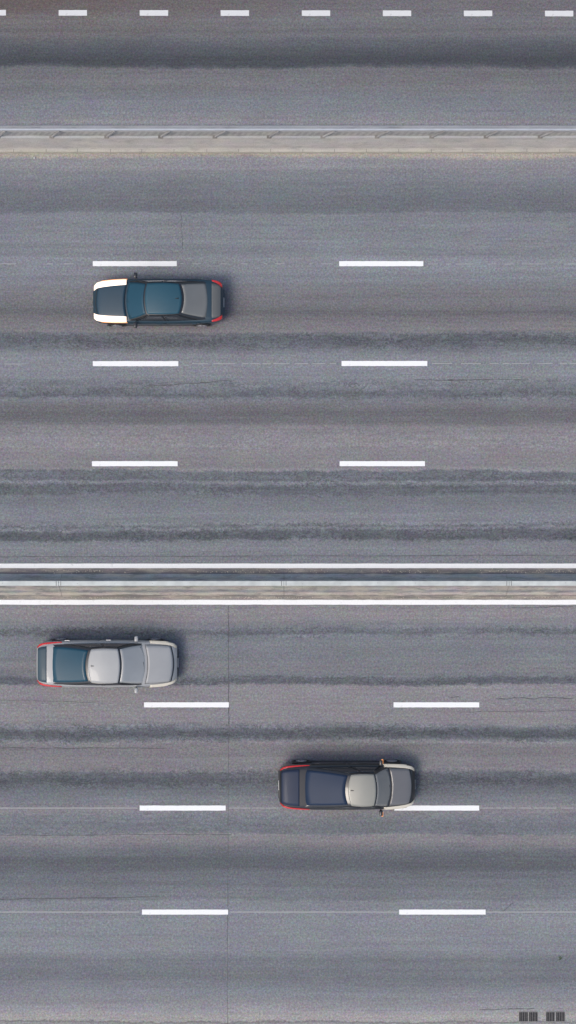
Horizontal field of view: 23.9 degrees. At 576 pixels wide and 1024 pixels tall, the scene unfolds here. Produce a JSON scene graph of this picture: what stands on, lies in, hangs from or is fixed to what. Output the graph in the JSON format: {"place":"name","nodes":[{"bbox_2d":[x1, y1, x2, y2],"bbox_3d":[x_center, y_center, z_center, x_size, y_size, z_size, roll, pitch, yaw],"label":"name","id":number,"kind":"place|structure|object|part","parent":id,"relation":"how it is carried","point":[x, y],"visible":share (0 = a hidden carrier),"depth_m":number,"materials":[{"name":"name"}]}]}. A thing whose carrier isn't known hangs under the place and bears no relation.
{"place":"outdoors","nodes":[
{"label":"outdoors","id":0,"kind":"place"},
{"bbox_2d":[0,0,575,1023],"bbox_3d":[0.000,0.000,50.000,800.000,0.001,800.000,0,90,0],"label":"road","id":1,"kind":"structure","parent":0,"point":[276,430],"depth_m":50.00,"materials":[{"name":"grey asphalt"}]},
{"bbox_2d":[0,10,5,15],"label":"lane marking","id":2,"kind":"object","parent":1,"relation":"on","point":[2,12],"visible":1,"depth_m":49.99,"materials":[{"name":"paint"}]},
{"bbox_2d":[7,700,90,702],"bbox_3d":[-8.825,6.951,49.996,3.520,0.001,0.060,2,90,0],"label":"road crack","id":3,"kind":"object","parent":1,"relation":"on","point":[52,701],"visible":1,"depth_m":50.00,"materials":[{"name":"grey asphalt"}]},
{"bbox_2d":[59,10,86,15],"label":"lane marking","id":4,"kind":"object","parent":1,"relation":"on","point":[72,12],"visible":1,"depth_m":49.99,"materials":[{"name":"paint"}]},
{"bbox_2d":[0,896,159,899],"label":"road crack","id":5,"kind":"object","parent":1,"relation":"on","point":[71,898],"visible":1,"depth_m":50.00,"materials":[{"name":"black asphalt"}]},
{"bbox_2d":[0,747,163,748],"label":"road crack","id":6,"kind":"object","parent":1,"relation":"on","point":[87,747],"visible":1,"depth_m":50.00,"materials":[{"name":"black asphalt"}]},
{"bbox_2d":[36,636,178,692],"bbox_3d":[-6.571,5.495,49.245,5.140,1.559,2.057,0,90,0],"label":"car","id":7,"kind":"object","parent":1,"relation":"on","point":[136,662],"visible":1,"depth_m":48.95,"materials":[{"name":"silver metal"}]},
{"bbox_3d":[-7.846,5.495,48.789,1.410,0.446,1.284,0,90,0],"label":"rear window","id":8,"kind":"part","parent":7,"relation":"part of","materials":[{"name":"teal glass"}]},
{"bbox_3d":[-7.559,4.655,49.400,1.381,0.524,0.042,0,90,0],"label":"door","id":9,"kind":"part","parent":7,"relation":"part of","materials":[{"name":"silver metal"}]},
{"bbox_3d":[-7.334,4.791,48.831,1.487,0.415,0.134,0,90,0],"label":"side window","id":10,"kind":"part","parent":7,"relation":"part of","materials":[{"name":"grey glass"}]},
{"bbox_3d":[-7.334,6.200,48.831,1.487,0.415,0.134,0,90,0],"label":"side window","id":11,"kind":"part","parent":7,"relation":"part of","materials":[{"name":"grey glass"}]},
{"bbox_3d":[-6.150,6.208,48.851,1.244,0.446,0.121,0,90,0],"label":"side window","id":12,"kind":"part","parent":7,"relation":"part of","materials":[{"name":"grey glass"}]},
{"bbox_3d":[-6.150,4.783,48.851,1.244,0.446,0.121,0,90,0],"label":"side window","id":13,"kind":"part","parent":7,"relation":"part of","materials":[{"name":"grey glass"}]},
{"bbox_3d":[-5.983,4.647,49.413,1.625,0.499,0.050,0,90,0],"label":"door","id":14,"kind":"part","parent":7,"relation":"part of","materials":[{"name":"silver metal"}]},
{"bbox_2d":[92,461,177,465],"bbox_3d":[-5.631,-1.776,49.992,3.151,0.003,0.192,0,90,0],"label":"lane marking","id":15,"kind":"object","parent":1,"relation":"on","point":[134,463],"visible":1,"depth_m":49.99,"materials":[{"name":"paint"}]},
{"bbox_2d":[93,261,176,265],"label":"lane marking","id":16,"kind":"object","parent":1,"relation":"on","point":[134,263],"visible":1,"depth_m":49.99,"materials":[{"name":"paint"}]},
{"bbox_2d":[93,361,177,365],"bbox_3d":[-5.604,-5.453,49.992,3.146,0.003,0.192,0,90,0],"label":"lane marking","id":17,"kind":"object","parent":1,"relation":"on","point":[135,363],"visible":1,"depth_m":49.99,"materials":[{"name":"paint"}]},
{"bbox_2d":[140,10,167,15],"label":"lane marking","id":18,"kind":"object","parent":1,"relation":"on","point":[153,12],"visible":1,"depth_m":49.99,"materials":[{"name":"paint"}]},
{"bbox_2d":[93,272,224,327],"bbox_3d":[-4.710,-7.620,49.245,4.792,1.559,1.991,0,90,0],"label":"car","id":19,"kind":"object","parent":1,"relation":"on","point":[135,302],"visible":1,"depth_m":48.97,"materials":[{"name":"teal paint"}]},
{"bbox_3d":[-5.086,-6.805,49.408,1.381,0.508,0.041,0,90,0],"label":"door","id":20,"kind":"part","parent":19,"relation":"part of","materials":[{"name":"teal paint"}]},
{"bbox_3d":[-4.930,-8.288,48.824,1.075,0.400,0.145,0,90,0],"label":"side window","id":21,"kind":"part","parent":19,"relation":"part of","materials":[{"name":"grey glass"}]},
{"bbox_3d":[-4.930,-6.951,48.824,1.075,0.400,0.145,0,90,0],"label":"side window","id":22,"kind":"part","parent":19,"relation":"part of","materials":[{"name":"grey glass"}]},
{"bbox_3d":[-3.853,-8.281,48.819,1.174,0.392,0.157,0,90,0],"label":"side window","id":23,"kind":"part","parent":19,"relation":"part of","materials":[{"name":"grey glass"}]},
{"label":"side window","id":24,"kind":"part","parent":19,"relation":"part of","materials":[{"name":"grey glass"}]},
{"bbox_3d":[-3.738,-6.815,49.400,1.188,0.523,0.041,0,90,0],"label":"door","id":25,"kind":"part","parent":19,"relation":"part of","materials":[{"name":"teal paint"}]},
{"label":"rear window","id":26,"kind":"part","parent":19,"relation":"part of","materials":[{"name":"grey glass"}]},
{"bbox_2d":[140,805,225,810],"bbox_3d":[-3.873,10.882,49.992,3.163,0.003,0.192,0,90,0],"label":"lane marking","id":27,"kind":"object","parent":1,"relation":"on","point":[183,808],"visible":1,"depth_m":49.99,"materials":[{"name":"paint"}]},
{"bbox_2d":[142,909,227,914],"bbox_3d":[-3.786,14.706,49.992,3.163,0.003,0.192,0,90,0],"label":"lane marking","id":28,"kind":"object","parent":1,"relation":"on","point":[185,912],"visible":1,"depth_m":49.99,"materials":[{"name":"paint"}]},
{"bbox_2d":[144,702,228,706],"bbox_3d":[-3.735,7.088,49.992,3.120,0.003,0.192,0,90,0],"label":"lane marking","id":29,"kind":"object","parent":1,"relation":"on","point":[186,704],"visible":1,"depth_m":49.99,"materials":[{"name":"paint"}]},
{"bbox_2d":[147,380,228,385],"bbox_3d":[-3.672,-4.726,49.996,3.244,0.001,0.074,-4,90,0],"label":"road crack","id":30,"kind":"object","parent":1,"relation":"on","point":[188,383],"visible":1,"depth_m":50.00,"materials":[{"name":"grey asphalt"}]},
{"bbox_2d":[227,748,228,1023],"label":"road crack","id":31,"kind":"object","parent":1,"relation":"on","point":[227,891],"visible":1,"depth_m":50.00,"materials":[{"name":"black asphalt"}]},
{"bbox_2d":[228,606,228,723],"bbox_3d":[-2.188,5.621,49.996,0.050,0.001,4.348,0,90,0],"label":"road crack","id":32,"kind":"object","parent":1,"relation":"on","point":[228,663],"visible":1,"depth_m":50.00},
{"bbox_2d":[221,10,248,15],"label":"lane marking","id":33,"kind":"object","parent":1,"relation":"on","point":[234,12],"visible":1,"depth_m":49.99,"materials":[{"name":"paint"}]},
{"bbox_2d":[0,125,575,152],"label":"island","id":34,"kind":"structure","parent":1,"relation":"on","point":[280,142],"depth_m":49.88,"materials":[{"name":"concrete"}]},
{"bbox_2d":[0,129,575,138],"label":"guardrail","id":35,"kind":"object","parent":34,"relation":"on","point":[276,131],"visible":1,"depth_m":49.30,"materials":[{"name":"metal"}]},
{"bbox_2d":[0,568,575,599],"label":"median ground","id":36,"kind":"structure","parent":1,"relation":"on","point":[262,570],"depth_m":50.00,"materials":[{"name":"beige concrete"}]},
{"bbox_2d":[0,574,61,596],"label":"concrete barrier","id":37,"kind":"object","parent":36,"relation":"on","point":[29,585],"visible":1,"depth_m":49.56,"materials":[{"name":"concrete"}]},
{"bbox_2d":[59,574,283,596],"bbox_3d":[-4.221,2.693,49.586,8.135,0.820,0.850,0,90,0],"label":"concrete barrier","id":38,"kind":"object","parent":36,"relation":"on","point":[171,585],"visible":1,"depth_m":49.56,"materials":[{"name":"concrete"}]},
{"bbox_2d":[284,574,508,596],"bbox_3d":[3.926,2.693,49.586,8.135,0.820,0.850,0,90,0],"label":"concrete barrier","id":39,"kind":"object","parent":36,"relation":"on","point":[396,585],"visible":1,"depth_m":49.56,"materials":[{"name":"concrete"}]},
{"bbox_2d":[506,574,575,596],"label":"concrete barrier","id":40,"kind":"object","parent":36,"relation":"on","point":[542,585],"visible":1,"depth_m":49.56,"materials":[{"name":"concrete"}]},
{"bbox_2d":[0,600,575,604],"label":"edge line","id":41,"kind":"object","parent":1,"relation":"on","point":[287,602],"visible":1,"depth_m":49.99,"materials":[{"name":"paint"}]},
{"bbox_2d":[0,563,575,567],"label":"edge line","id":42,"kind":"object","parent":1,"relation":"on","point":[242,565],"visible":1,"depth_m":49.99,"materials":[{"name":"paint"}]},
{"bbox_2d":[0,263,575,912],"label":"guide line","id":43,"kind":"object","parent":1,"relation":"on","point":[334,363],"visible":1,"depth_m":49.99,"materials":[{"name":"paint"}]},
{"bbox_2d":[3,153,573,928],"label":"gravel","id":44,"kind":"structure","parent":1,"relation":"on","point":[329,551],"depth_m":49.99,"materials":[{"name":"grey gravel"}]},
{"bbox_2d":[3,555,575,556],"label":"road crack","id":45,"kind":"object","parent":1,"relation":"on","point":[231,556],"visible":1,"depth_m":50.00,"materials":[{"name":"grey asphalt"}]},
{"bbox_2d":[302,10,329,15],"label":"lane marking","id":46,"kind":"object","parent":1,"relation":"on","point":[315,12],"visible":1,"depth_m":49.99,"materials":[{"name":"paint"}]},
{"bbox_2d":[278,759,414,816],"bbox_3d":[2.143,9.932,49.236,4.995,1.579,2.054,0,90,0],"label":"car","id":47,"kind":"object","parent":1,"relation":"on","point":[381,784],"visible":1,"depth_m":48.97,"materials":[{"name":"black paint"}]},
{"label":"rear window","id":48,"kind":"part","parent":47,"relation":"part of","materials":[{"name":"blue glass"}]},
{"bbox_3d":[1.463,9.101,49.402,1.265,0.522,0.040,0,90,0],"label":"door","id":49,"kind":"part","parent":47,"relation":"part of","materials":[{"name":"black paint"}]},
{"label":"side window","id":50,"kind":"part","parent":47,"relation":"part of","materials":[{"name":"black glass"}]},
{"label":"side window","id":51,"kind":"part","parent":47,"relation":"part of","materials":[{"name":"grey glass"}]},
{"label":"side window","id":52,"kind":"part","parent":47,"relation":"part of","materials":[{"name":"black glass"}]},
{"bbox_3d":[2.902,9.100,49.416,1.479,0.494,0.052,0,90,0],"label":"door","id":53,"kind":"part","parent":47,"relation":"part of","materials":[{"name":"black paint"}]},
{"bbox_2d":[339,261,422,265],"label":"lane marking","id":54,"kind":"object","parent":1,"relation":"on","point":[380,263],"visible":1,"depth_m":49.99,"materials":[{"name":"paint"}]},
{"bbox_2d":[340,461,424,465],"bbox_3d":[3.464,-1.777,49.992,3.136,0.003,0.191,0,90,0],"label":"lane marking","id":55,"kind":"object","parent":1,"relation":"on","point":[382,463],"visible":1,"depth_m":49.99,"materials":[{"name":"paint"}]},
{"bbox_2d":[342,361,426,365],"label":"lane marking","id":56,"kind":"object","parent":1,"relation":"on","point":[384,363],"visible":1,"depth_m":49.99,"materials":[{"name":"paint"}]},
{"bbox_2d":[383,10,410,15],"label":"lane marking","id":57,"kind":"object","parent":1,"relation":"on","point":[396,13],"visible":1,"depth_m":49.99,"materials":[{"name":"paint"}]},
{"bbox_2d":[394,702,478,706],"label":"lane marking","id":58,"kind":"object","parent":1,"relation":"on","point":[436,704],"visible":1,"depth_m":49.99,"materials":[{"name":"paint"}]},
{"bbox_2d":[394,805,478,810],"bbox_3d":[5.470,10.882,49.992,3.118,0.003,0.192,0,90,0],"label":"lane marking","id":59,"kind":"object","parent":1,"relation":"on","point":[442,808],"visible":0.89,"depth_m":49.99,"materials":[{"name":"paint"}]},
{"bbox_2d":[415,379,466,381],"bbox_3d":[5.622,-4.842,49.996,1.949,0.001,0.056,2,90,0],"label":"road crack","id":60,"kind":"object","parent":1,"relation":"on","point":[442,380],"visible":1,"depth_m":50.00,"materials":[{"name":"grey asphalt"}]},
{"bbox_2d":[399,909,485,914],"bbox_3d":[5.674,14.706,49.992,3.178,0.003,0.192,0,90,0],"label":"lane marking","id":61,"kind":"object","parent":1,"relation":"on","point":[441,912],"visible":1,"depth_m":49.99,"materials":[{"name":"paint"}]},
{"bbox_2d":[464,10,491,15],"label":"lane marking","id":62,"kind":"object","parent":1,"relation":"on","point":[479,13],"visible":1,"depth_m":49.99,"materials":[{"name":"paint"}]},
{"bbox_2d":[451,379,521,379],"bbox_3d":[7.352,-4.866,49.996,2.932,0.001,0.050,0,90,0],"label":"road crack","id":63,"kind":"object","parent":1,"relation":"on","point":[487,379],"visible":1,"depth_m":50.00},
{"bbox_2d":[480,1008,534,1009],"bbox_3d":[8.056,18.273,49.996,2.013,0.001,0.051,-1,90,0],"label":"road crack","id":64,"kind":"object","parent":1,"relation":"on","point":[509,1008],"visible":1,"depth_m":50.00,"materials":[{"name":"black asphalt"}]},
{"bbox_2d":[519,1012,527,1021],"bbox_3d":[8.656,18.553,49.989,0.344,0.014,0.373,0,90,0],"label":"drain grate","id":65,"kind":"object","parent":1,"relation":"on","point":[523,1016],"visible":1,"depth_m":49.99,"materials":[{"name":"black metal"}]},
{"bbox_2d":[478,710,575,711],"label":"road crack","id":66,"kind":"object","parent":1,"relation":"on","point":[529,711],"visible":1,"depth_m":50.00,"materials":[{"name":"grey asphalt"}]},
{"bbox_2d":[529,1012,537,1021],"bbox_3d":[9.018,18.553,49.989,0.338,0.014,0.373,0,90,0],"label":"drain grate","id":67,"kind":"object","parent":1,"relation":"on","point":[533,1016],"visible":1,"depth_m":49.99,"materials":[{"name":"black metal"}]},
{"bbox_2d":[499,697,572,698],"bbox_3d":[9.052,6.839,49.996,2.847,0.001,0.110,0,90,0],"label":"road crack","id":68,"kind":"object","parent":1,"relation":"on","point":[537,698],"visible":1,"depth_m":50.00,"materials":[{"name":"grey asphalt"}]},
{"bbox_2d":[512,606,572,607],"bbox_3d":[9.354,3.498,49.996,2.234,0.001,0.054,-2,90,0],"label":"road crack","id":69,"kind":"object","parent":1,"relation":"on","point":[545,607],"visible":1,"depth_m":50.00,"materials":[{"name":"grey asphalt"}]},
{"bbox_2d":[546,1012,554,1021],"bbox_3d":[9.644,18.553,49.989,0.332,0.014,0.373,0,90,0],"label":"drain grate","id":70,"kind":"object","parent":1,"relation":"on","point":[550,1016],"visible":1,"depth_m":49.99,"materials":[{"name":"black metal"}]},
{"bbox_2d":[545,11,572,15],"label":"lane marking","id":71,"kind":"object","parent":1,"relation":"on","point":[558,13],"visible":1,"depth_m":49.99,"materials":[{"name":"paint"}]},
{"bbox_2d":[556,1012,564,1021],"bbox_3d":[10.012,18.553,49.989,0.338,0.014,0.373,0,90,0],"label":"drain grate","id":72,"kind":"object","parent":1,"relation":"on","point":[560,1016],"visible":1,"depth_m":49.99,"materials":[{"name":"black metal"}]}
]}

